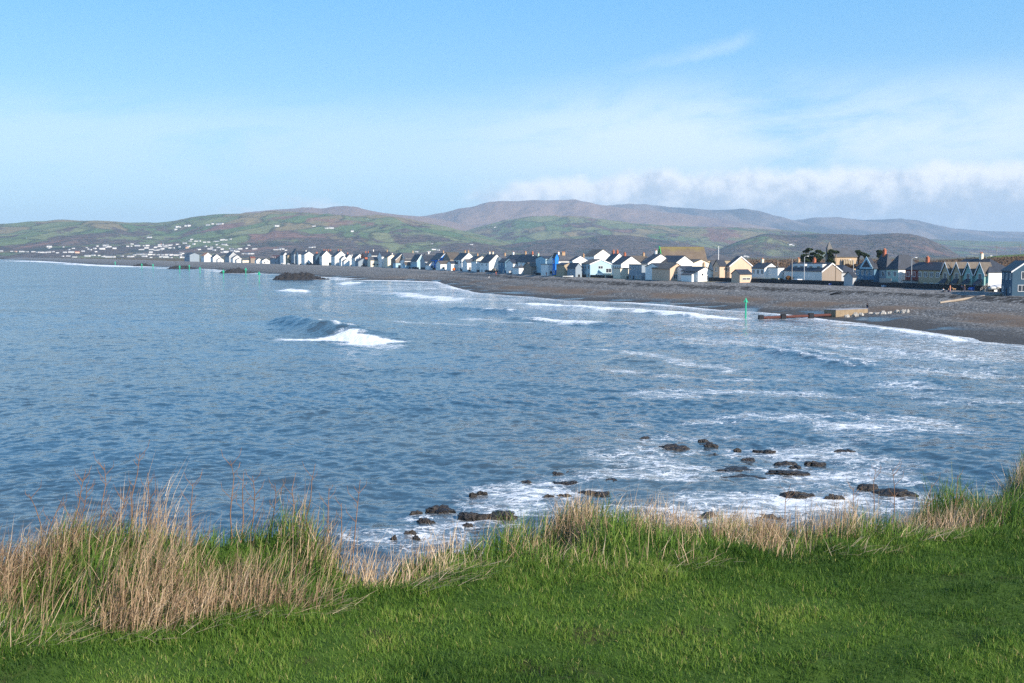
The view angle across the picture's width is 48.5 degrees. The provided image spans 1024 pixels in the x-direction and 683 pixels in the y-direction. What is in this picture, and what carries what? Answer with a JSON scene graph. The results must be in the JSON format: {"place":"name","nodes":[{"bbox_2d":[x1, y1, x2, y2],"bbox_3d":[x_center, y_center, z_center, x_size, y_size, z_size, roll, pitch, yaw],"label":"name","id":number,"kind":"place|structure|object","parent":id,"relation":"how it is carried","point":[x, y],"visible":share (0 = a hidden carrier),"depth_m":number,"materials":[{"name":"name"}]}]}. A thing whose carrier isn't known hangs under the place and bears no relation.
{"place":"outdoors","nodes":[
{"label":"outdoors","id":0,"kind":"place"},
{"bbox_2d":[0,211,527,257],"bbox_3d":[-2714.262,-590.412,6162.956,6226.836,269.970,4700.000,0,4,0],"label":"hills","id":1,"kind":"structure","parent":0,"point":[263,234],"depth_m":4901.17,"materials":[{"name":"plant"}]},
{"bbox_2d":[245,206,475,230],"bbox_3d":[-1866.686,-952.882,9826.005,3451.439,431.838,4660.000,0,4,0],"label":"hills","id":2,"kind":"structure","parent":0,"point":[346,210],"depth_m":9304.56,"materials":[{"name":"plant"}]},
{"bbox_2d":[355,215,420,225],"bbox_3d":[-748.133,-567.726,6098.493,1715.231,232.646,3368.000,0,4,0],"label":"hills","id":3,"kind":"structure","parent":0,"point":[392,220],"depth_m":5820.44,"materials":[{"name":"plant"}]},
{"bbox_2d":[0,259,1023,583],"bbox_3d":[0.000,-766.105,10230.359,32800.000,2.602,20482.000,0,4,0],"label":"sea","id":4,"kind":"structure","parent":0,"point":[402,399],"depth_m":106.28,"materials":[{"name":"liquid"}]},
{"bbox_2d":[425,504,455,513],"bbox_3d":[-3.948,9.383,62.646,1.271,0.759,1.518,-4,6,-44],"label":"rock","id":5,"kind":"object","parent":4,"relation":"in","point":[442,509],"visible":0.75,"depth_m":62.45,"materials":[{"name":"stone"}]},
{"bbox_2d":[457,512,488,520],"bbox_3d":[-2.054,9.509,61.104,1.815,0.753,1.048,0,4,3],"label":"rock","id":6,"kind":"object","parent":4,"relation":"in","point":[467,516],"visible":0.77,"depth_m":60.79,"materials":[{"name":"stone"}]},
{"bbox_2d":[488,510,517,520],"bbox_3d":[-0.633,9.460,61.379,1.892,0.671,1.181,-1,4,-10],"label":"rock","id":7,"kind":"object","parent":4,"relation":"in","point":[507,514],"visible":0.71,"depth_m":61.04,"materials":[{"name":"stone"}]},
{"bbox_2d":[578,490,609,496],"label":"rock","id":8,"kind":"object","parent":4,"relation":"in","point":[590,492],"visible":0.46,"depth_m":66.58,"materials":[{"name":"stone"}]},
{"bbox_2d":[658,443,689,450],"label":"rock","id":9,"kind":"object","parent":4,"relation":"in","point":[675,446],"visible":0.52,"depth_m":81.81,"materials":[{"name":"stone"}]},
{"bbox_2d":[715,466,751,471],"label":"rock","id":10,"kind":"object","parent":4,"relation":"in","point":[734,468],"visible":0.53,"depth_m":74.10,"materials":[{"name":"stone"}]},
{"bbox_2d":[721,474,766,478],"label":"rock","id":11,"kind":"object","parent":4,"relation":"in","point":[742,475],"visible":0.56,"depth_m":71.77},
{"bbox_2d":[765,470,809,475],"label":"rock","id":12,"kind":"object","parent":4,"relation":"in","point":[790,472],"visible":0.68,"depth_m":73.08,"materials":[{"name":"stone"}]},
{"bbox_2d":[779,491,814,498],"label":"rock","id":13,"kind":"object","parent":4,"relation":"in","point":[800,495],"visible":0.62,"depth_m":66.07,"materials":[{"name":"stone"}]},
{"bbox_2d":[804,460,825,466],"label":"rock","id":14,"kind":"object","parent":4,"relation":"in","point":[815,463],"visible":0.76,"depth_m":76.34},
{"bbox_2d":[856,483,878,490],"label":"rock","id":15,"kind":"object","parent":4,"relation":"in","point":[864,487],"visible":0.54,"depth_m":68.33,"materials":[{"name":"stone"}]},
{"bbox_2d":[872,488,918,496],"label":"rock","id":16,"kind":"object","parent":4,"relation":"in","point":[887,492],"visible":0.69,"depth_m":66.90,"materials":[{"name":"stone"}]},
{"bbox_2d":[0,499,1023,682],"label":"lawn","id":17,"kind":"structure","parent":0,"point":[349,647],"depth_m":5.29,"materials":[{"name":"plant"}]},
{"bbox_2d":[64,465,91,521],"bbox_3d":[-2.466,0.974,6.457,0.177,0.549,0.034,0,4,2],"label":"dead stalk","id":18,"kind":"object","parent":17,"relation":"on","point":[80,491],"visible":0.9,"depth_m":6.45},
{"bbox_2d":[93,452,113,540],"bbox_3d":[-2.305,0.941,6.438,0.114,0.636,0.050,0,4,0],"label":"dead stalk","id":19,"kind":"object","parent":17,"relation":"on","point":[104,489],"visible":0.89,"depth_m":6.43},
{"bbox_2d":[109,482,131,542],"bbox_3d":[-2.224,1.014,6.429,0.173,0.472,0.044,0,4,0],"label":"dead stalk","id":20,"kind":"object","parent":17,"relation":"on","point":[130,494],"visible":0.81,"depth_m":6.42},
{"bbox_2d":[121,439,149,533],"bbox_3d":[-2.114,0.890,6.398,0.164,0.686,0.031,-1,5,-15],"label":"dead stalk","id":21,"kind":"object","parent":17,"relation":"on","point":[131,505],"visible":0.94,"depth_m":6.39,"materials":[{"name":"plant"}]},
{"bbox_2d":[140,473,156,531],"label":"dead stalk","id":22,"kind":"object","parent":17,"relation":"on","point":[149,500],"visible":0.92,"depth_m":6.37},
{"bbox_2d":[179,472,201,541],"bbox_3d":[-1.782,0.944,6.333,0.135,0.484,0.039,0,4,3],"label":"dead stalk","id":23,"kind":"object","parent":17,"relation":"on","point":[191,504],"visible":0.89,"depth_m":6.33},
{"bbox_2d":[221,447,241,543],"bbox_3d":[-1.554,0.874,6.316,0.120,0.581,0.042,0,4,0],"label":"dead stalk","id":24,"kind":"object","parent":17,"relation":"on","point":[232,491],"visible":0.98,"depth_m":6.31,"materials":[{"name":"plant"}]},
{"bbox_2d":[236,472,251,542],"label":"dead stalk","id":25,"kind":"object","parent":17,"relation":"on","point":[242,507],"visible":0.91,"depth_m":6.36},
{"bbox_2d":[243,468,264,540],"bbox_3d":[-1.444,0.938,6.372,0.124,0.466,0.042,0,4,5],"label":"dead stalk","id":26,"kind":"object","parent":17,"relation":"on","point":[254,499],"visible":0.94,"depth_m":6.38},
{"bbox_2d":[345,482,366,582],"bbox_3d":[-0.855,1.067,6.271,0.120,0.628,0.040,1,4,9],"label":"dead stalk","id":27,"kind":"object","parent":17,"relation":"on","point":[354,520],"visible":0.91,"depth_m":6.26,"materials":[{"name":"plant"}]},
{"bbox_2d":[14,519,971,649],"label":"straw litter","id":28,"kind":"object","parent":17,"relation":"on","point":[407,590],"visible":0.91,"depth_m":5.69,"materials":[{"name":"beige plant"}]},
{"bbox_2d":[888,459,903,527],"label":"dead stalk","id":29,"kind":"object","parent":17,"relation":"on","point":[894,495],"visible":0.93,"depth_m":7.68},
{"bbox_2d":[0,436,1023,664],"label":"long grass","id":30,"kind":"structure","parent":0,"point":[660,540],"depth_m":6.42,"materials":[{"name":"plant"}]},
{"bbox_2d":[0,446,1023,652],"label":"dry grass","id":31,"kind":"structure","parent":0,"point":[371,572],"depth_m":6.18,"materials":[{"name":"plant"}]},
{"bbox_2d":[0,257,1023,344],"bbox_3d":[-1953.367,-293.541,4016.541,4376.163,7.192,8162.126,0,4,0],"label":"beach","id":32,"kind":"structure","parent":0,"point":[994,319],"depth_m":332.29,"materials":[{"name":"gravel"}]},
{"bbox_2d":[184,253,198,261],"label":"terrace","id":33,"kind":"structure","parent":32,"relation":"on","point":[192,257],"depth_m":1573.76,"materials":[{"name":"paint"}]},
{"bbox_2d":[220,267,254,272],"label":"breakwater","id":34,"kind":"object","parent":32,"relation":"on","point":[236,270],"visible":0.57,"depth_m":872.10,"materials":[{"name":"stone"}]},
{"bbox_2d":[272,272,329,279],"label":"breakwater","id":35,"kind":"object","parent":32,"relation":"on","point":[297,276],"visible":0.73,"depth_m":640.16,"materials":[{"name":"stone"}]},
{"bbox_2d":[301,250,313,264],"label":"house","id":36,"kind":"structure","parent":32,"relation":"on","point":[306,257],"depth_m":1047.20,"materials":[{"name":"paint"}]},
{"bbox_2d":[319,249,330,264],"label":"house","id":37,"kind":"structure","parent":32,"relation":"on","point":[324,257],"depth_m":1017.74,"materials":[{"name":"paint"}]},
{"bbox_2d":[331,250,345,265],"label":"house","id":38,"kind":"structure","parent":32,"relation":"on","point":[336,256],"depth_m":973.64,"materials":[{"name":"paint"}]},
{"bbox_2d":[377,250,390,266],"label":"house","id":39,"kind":"structure","parent":32,"relation":"on","point":[381,256],"depth_m":863.25,"materials":[{"name":"paint"}]},
{"bbox_2d":[384,254,393,267],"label":"house","id":40,"kind":"structure","parent":32,"relation":"on","point":[387,260],"depth_m":847.40,"materials":[{"name":"paint"}]},
{"bbox_2d":[391,253,401,267],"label":"house","id":41,"kind":"structure","parent":32,"relation":"on","point":[397,258],"depth_m":806.60,"materials":[{"name":"paint"}]},
{"bbox_2d":[411,254,421,268],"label":"house","id":42,"kind":"structure","parent":32,"relation":"on","point":[415,260],"depth_m":753.26,"materials":[{"name":"paint"}]},
{"bbox_2d":[420,255,433,268],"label":"house","id":43,"kind":"structure","parent":32,"relation":"on","point":[425,259],"depth_m":729.95,"materials":[{"name":"stone"}]},
{"bbox_2d":[430,250,444,267],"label":"house","id":44,"kind":"structure","parent":32,"relation":"on","point":[436,257],"depth_m":707.10,"materials":[{"name":"stone"}]},
{"bbox_2d":[435,261,447,269],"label":"cottage","id":45,"kind":"structure","parent":32,"relation":"on","point":[441,265],"depth_m":685.33,"materials":[{"name":"white paint"}]},
{"bbox_2d":[446,261,457,270],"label":"cottage","id":46,"kind":"structure","parent":32,"relation":"on","point":[451,264],"depth_m":663.17,"materials":[{"name":"paint"}]},
{"bbox_2d":[453,250,472,270],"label":"house","id":47,"kind":"structure","parent":32,"relation":"on","point":[459,258],"depth_m":660.50,"materials":[{"name":"paint"}]},
{"bbox_2d":[462,259,473,270],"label":"house","id":48,"kind":"structure","parent":32,"relation":"on","point":[466,264],"depth_m":637.72,"materials":[{"name":"white paint"}]},
{"bbox_2d":[498,258,510,272],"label":"house","id":49,"kind":"structure","parent":32,"relation":"on","point":[502,265],"depth_m":569.26,"materials":[{"name":"paint"}]},
{"bbox_2d":[506,260,517,272],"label":"cottage","id":50,"kind":"structure","parent":32,"relation":"on","point":[510,264],"depth_m":553.62,"materials":[{"name":"paint"}]},
{"bbox_2d":[512,265,523,273],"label":"bungalow","id":51,"kind":"object","parent":32,"relation":"on","point":[518,269],"visible":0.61,"depth_m":534.68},
{"bbox_2d":[523,262,536,274],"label":"bungalow","id":52,"kind":"object","parent":32,"relation":"on","point":[529,268],"visible":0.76,"depth_m":520.28,"materials":[{"name":"white paint"}]},
{"bbox_2d":[535,256,549,272],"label":"house","id":53,"kind":"structure","parent":32,"relation":"on","point":[540,260],"depth_m":514.85,"materials":[{"name":"paint"}]},
{"bbox_2d":[541,264,551,275],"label":"house","id":54,"kind":"structure","parent":32,"relation":"on","point":[545,268],"depth_m":497.64,"materials":[{"name":"blue paint"}]},
{"bbox_2d":[552,253,558,274],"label":"house","id":55,"kind":"structure","parent":32,"relation":"on","point":[555,256],"depth_m":491.05,"materials":[{"name":"paint"}]},
{"bbox_2d":[546,251,568,272],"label":"house","id":56,"kind":"structure","parent":32,"relation":"on","point":[562,258],"depth_m":496.46,"materials":[{"name":"paint"}]},
{"bbox_2d":[556,262,569,275],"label":"house","id":57,"kind":"structure","parent":32,"relation":"on","point":[561,268],"depth_m":477.76,"materials":[{"name":"paint"}]},
{"bbox_2d":[567,263,581,276],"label":"house","id":58,"kind":"structure","parent":32,"relation":"on","point":[574,269],"depth_m":465.73,"materials":[{"name":"paint"}]},
{"bbox_2d":[569,256,587,264],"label":"house","id":59,"kind":"structure","parent":32,"relation":"on","point":[578,259],"depth_m":481.46,"materials":[{"name":"paint"}]},
{"bbox_2d":[581,259,611,276],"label":"house","id":60,"kind":"structure","parent":32,"relation":"on","point":[590,267],"depth_m":464.43,"materials":[{"name":"white paint"}]},
{"bbox_2d":[613,268,628,278],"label":"annexe","id":61,"kind":"structure","parent":32,"relation":"on","point":[620,273],"depth_m":439.90,"materials":[{"name":"paint"}]},
{"bbox_2d":[612,252,640,274],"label":"house","id":62,"kind":"structure","parent":32,"relation":"on","point":[624,261],"depth_m":448.19,"materials":[{"name":"paint"}]},
{"bbox_2d":[628,264,646,278],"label":"annexe","id":63,"kind":"structure","parent":32,"relation":"on","point":[636,271],"depth_m":430.93,"materials":[{"name":"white paint"}]},
{"bbox_2d":[645,263,659,279],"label":"bungalow","id":64,"kind":"object","parent":32,"relation":"on","point":[648,272],"visible":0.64,"depth_m":420.39,"materials":[{"name":"paint"}]},
{"bbox_2d":[651,263,680,280],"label":"bungalow","id":65,"kind":"object","parent":32,"relation":"on","point":[666,271],"visible":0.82,"depth_m":409.56,"materials":[{"name":"white paint"}]},
{"bbox_2d":[680,272,695,281],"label":"lean to","id":66,"kind":"object","parent":32,"relation":"on","point":[688,276],"visible":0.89,"depth_m":396.84,"materials":[{"name":"paint"}]},
{"bbox_2d":[681,262,712,281],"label":"cottage","id":67,"kind":"structure","parent":32,"relation":"on","point":[703,273],"depth_m":395.03,"materials":[{"name":"paint"}]},
{"bbox_2d":[713,260,726,277],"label":"house","id":68,"kind":"structure","parent":32,"relation":"on","point":[719,268],"depth_m":391.97,"materials":[{"name":"paint"}]},
{"bbox_2d":[726,256,752,277],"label":"house","id":69,"kind":"structure","parent":32,"relation":"on","point":[738,262],"depth_m":391.60,"materials":[{"name":"paint"}]},
{"bbox_2d":[731,269,751,282],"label":"lean to","id":70,"kind":"object","parent":32,"relation":"on","point":[741,275],"visible":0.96,"depth_m":375.21,"materials":[{"name":"paint"}]},
{"bbox_2d":[751,258,776,277],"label":"house","id":71,"kind":"structure","parent":32,"relation":"on","point":[759,269],"depth_m":379.50,"materials":[{"name":"paint"}]},
{"bbox_2d":[768,267,784,278],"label":"annexe","id":72,"kind":"structure","parent":71,"relation":"on","point":[775,272],"depth_m":373.33,"materials":[{"name":"paint"}]},
{"bbox_2d":[758,313,830,318],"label":"outfall pipe","id":73,"kind":"object","parent":32,"relation":"on","point":[808,315],"visible":0.86,"depth_m":250.66,"materials":[{"name":"metal"}]},
{"bbox_2d":[824,308,867,316],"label":"outfall block","id":74,"kind":"structure","parent":32,"relation":"on","point":[841,312],"depth_m":254.52,"materials":[{"name":"concrete"}]},
{"bbox_2d":[843,271,857,285],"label":"shed","id":75,"kind":"structure","parent":32,"relation":"on","point":[850,277],"depth_m":335.47,"materials":[{"name":"paint"}]},
{"bbox_2d":[709,277,993,291],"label":"sea wall","id":76,"kind":"structure","parent":32,"relation":"on","point":[879,284],"depth_m":330.00,"materials":[{"name":"concrete"}]},
{"bbox_2d":[855,256,878,281],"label":"house","id":77,"kind":"structure","parent":32,"relation":"on","point":[867,268],"depth_m":336.27,"materials":[{"name":"paint"}]},
{"bbox_2d":[876,248,891,277],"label":"house","id":78,"kind":"structure","parent":32,"relation":"on","point":[884,261],"depth_m":333.96,"materials":[{"name":"stone"}]},
{"bbox_2d":[879,255,915,282],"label":"house","id":79,"kind":"structure","parent":32,"relation":"on","point":[896,267],"depth_m":323.44,"materials":[{"name":"stone"}]},
{"bbox_2d":[902,256,943,283],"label":"house","id":80,"kind":"structure","parent":32,"relation":"on","point":[927,271],"depth_m":312.84,"materials":[{"name":"paint"}]},
{"bbox_2d":[939,293,1002,302],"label":"timber groyne","id":81,"kind":"object","parent":32,"relation":"on","point":[962,299],"visible":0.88,"depth_m":269.37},
{"bbox_2d":[938,252,1004,291],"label":"terrace","id":82,"kind":"structure","parent":32,"relation":"on","point":[981,270],"depth_m":294.28,"materials":[{"name":"paint"}]},
{"bbox_2d":[1000,260,1023,295],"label":"house","id":83,"kind":"structure","parent":32,"relation":"on","point":[1012,281],"depth_m":267.05,"materials":[{"name":"paint"}]},
{"bbox_2d":[0,0,1023,231],"label":"sky","id":84,"kind":"structure","parent":0,"point":[129,111],"materials":[{"name":"blue"}]},
{"bbox_2d":[72,257,971,268],"bbox_3d":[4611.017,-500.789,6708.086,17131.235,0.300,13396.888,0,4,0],"label":"ground","id":85,"kind":"structure","parent":0,"point":[921,259],"depth_m":3112.41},
{"bbox_2d":[367,256,377,266],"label":"house","id":86,"kind":"structure","parent":85,"relation":"on","point":[372,261],"depth_m":868.77,"materials":[{"name":"white paint"}]},
{"bbox_2d":[443,252,458,260],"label":"house","id":87,"kind":"structure","parent":85,"relation":"on","point":[449,256],"depth_m":694.77,"materials":[{"name":"paint"}]},
{"bbox_2d":[471,261,479,271],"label":"house","id":88,"kind":"structure","parent":85,"relation":"on","point":[475,266],"depth_m":620.46,"materials":[{"name":"paint"}]},
{"bbox_2d":[479,251,498,271],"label":"house","id":89,"kind":"structure","parent":85,"relation":"on","point":[489,261],"depth_m":603.54,"materials":[{"name":"paint"}]},
{"bbox_2d":[516,251,533,265],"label":"house","id":90,"kind":"structure","parent":85,"relation":"on","point":[521,259],"depth_m":547.28,"materials":[{"name":"stone"}]},
{"bbox_2d":[584,249,610,259],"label":"house","id":91,"kind":"structure","parent":85,"relation":"on","point":[602,254],"depth_m":487.21,"materials":[{"name":"white paint"}]},
{"bbox_2d":[605,250,621,274],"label":"house","id":92,"kind":"structure","parent":85,"relation":"on","point":[613,257],"depth_m":471.37,"materials":[{"name":"paint"}]},
{"bbox_2d":[641,250,666,264],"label":"house","id":93,"kind":"structure","parent":85,"relation":"on","point":[656,258],"depth_m":434.03,"materials":[{"name":"paint"}]},
{"bbox_2d":[661,255,693,265],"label":"house","id":94,"kind":"structure","parent":85,"relation":"on","point":[682,260],"depth_m":426.53,"materials":[{"name":"paint"}]},
{"bbox_2d":[657,246,707,261],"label":"hall","id":95,"kind":"structure","parent":85,"relation":"on","point":[694,252],"depth_m":456.55,"materials":[{"name":"yellow paint"}]},
{"bbox_2d":[690,259,708,267],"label":"house","id":96,"kind":"structure","parent":85,"relation":"on","point":[698,262],"depth_m":444.52,"materials":[{"name":"white paint"}]},
{"bbox_2d":[707,254,732,263],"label":"school","id":97,"kind":"object","parent":85,"relation":"on","point":[726,259],"visible":0.26,"depth_m":492.59,"materials":[{"name":"grey"}]},
{"bbox_2d":[799,248,815,261],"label":"pine tree","id":98,"kind":"object","parent":85,"relation":"on","point":[808,258],"visible":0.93,"depth_m":395.81,"materials":[{"name":"green plant"}]},
{"bbox_2d":[783,259,842,280],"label":"terrace","id":99,"kind":"structure","parent":85,"relation":"on","point":[814,270],"depth_m":358.47,"materials":[{"name":"paint"}]},
{"bbox_2d":[813,249,824,261],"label":"pine tree","id":100,"kind":"object","parent":85,"relation":"on","point":[818,258],"visible":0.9,"depth_m":393.98,"materials":[{"name":"green plant"}]},
{"bbox_2d":[747,258,918,268],"bbox_3d":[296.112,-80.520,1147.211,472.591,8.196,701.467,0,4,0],"label":"scrub","id":101,"kind":"object","parent":85,"relation":"on","point":[785,263],"visible":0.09,"depth_m":1020.03,"materials":[{"name":"plant"}]},
{"bbox_2d":[826,249,839,263],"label":"pine tree","id":102,"kind":"object","parent":85,"relation":"on","point":[831,256],"visible":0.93,"depth_m":400.36,"materials":[{"name":"green plant"}]},
{"bbox_2d":[824,242,857,269],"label":"church","id":103,"kind":"structure","parent":85,"relation":"on","point":[843,256],"depth_m":428.74,"materials":[{"name":"stone"}]},
{"bbox_2d":[836,265,855,280],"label":"house","id":104,"kind":"structure","parent":85,"relation":"on","point":[844,269],"depth_m":366.30,"materials":[{"name":"stone"}]},
{"bbox_2d":[923,255,1023,266],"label":"scrub","id":105,"kind":"object","parent":85,"relation":"on","point":[1007,261],"visible":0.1,"depth_m":720.65,"materials":[{"name":"plant"}]},
{"bbox_2d":[422,199,780,229],"bbox_3d":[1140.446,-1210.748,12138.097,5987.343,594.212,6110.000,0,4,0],"label":"hills","id":106,"kind":"structure","parent":0,"point":[487,213],"depth_m":11116.42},
{"bbox_2d":[504,235,717,256],"bbox_3d":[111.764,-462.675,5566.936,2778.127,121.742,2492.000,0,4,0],"label":"hills","id":107,"kind":"structure","parent":0,"point":[628,245],"depth_m":4903.69,"materials":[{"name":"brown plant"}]},
{"bbox_2d":[467,215,823,248],"bbox_3d":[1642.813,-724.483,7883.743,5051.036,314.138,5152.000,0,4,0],"label":"hills","id":108,"kind":"structure","parent":0,"point":[527,229],"depth_m":6830.76,"materials":[{"name":"plant"}]},
{"bbox_2d":[607,204,867,234],"bbox_3d":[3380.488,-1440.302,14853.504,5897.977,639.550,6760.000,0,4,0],"label":"hills","id":109,"kind":"structure","parent":0,"point":[754,217],"depth_m":13789.22,"materials":[{"name":"plant"}]},
{"bbox_2d":[714,233,960,256],"bbox_3d":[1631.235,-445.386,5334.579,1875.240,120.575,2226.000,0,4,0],"label":"hills","id":110,"kind":"structure","parent":0,"point":[774,245],"depth_m":4678.53,"materials":[{"name":"green plant"}]},
{"bbox_2d":[795,217,1023,241],"bbox_3d":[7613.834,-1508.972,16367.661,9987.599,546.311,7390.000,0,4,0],"label":"hills","id":111,"kind":"structure","parent":0,"point":[916,227],"depth_m":14915.63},
{"bbox_2d":[930,239,1023,256],"bbox_3d":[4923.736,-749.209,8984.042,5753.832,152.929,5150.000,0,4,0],"label":"hills","id":112,"kind":"structure","parent":0,"point":[967,248],"depth_m":7636.84,"materials":[{"name":"plant"}]},
{"bbox_2d":[932,254,1023,261],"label":"hills","id":113,"kind":"structure","parent":0,"point":[988,257],"depth_m":839.74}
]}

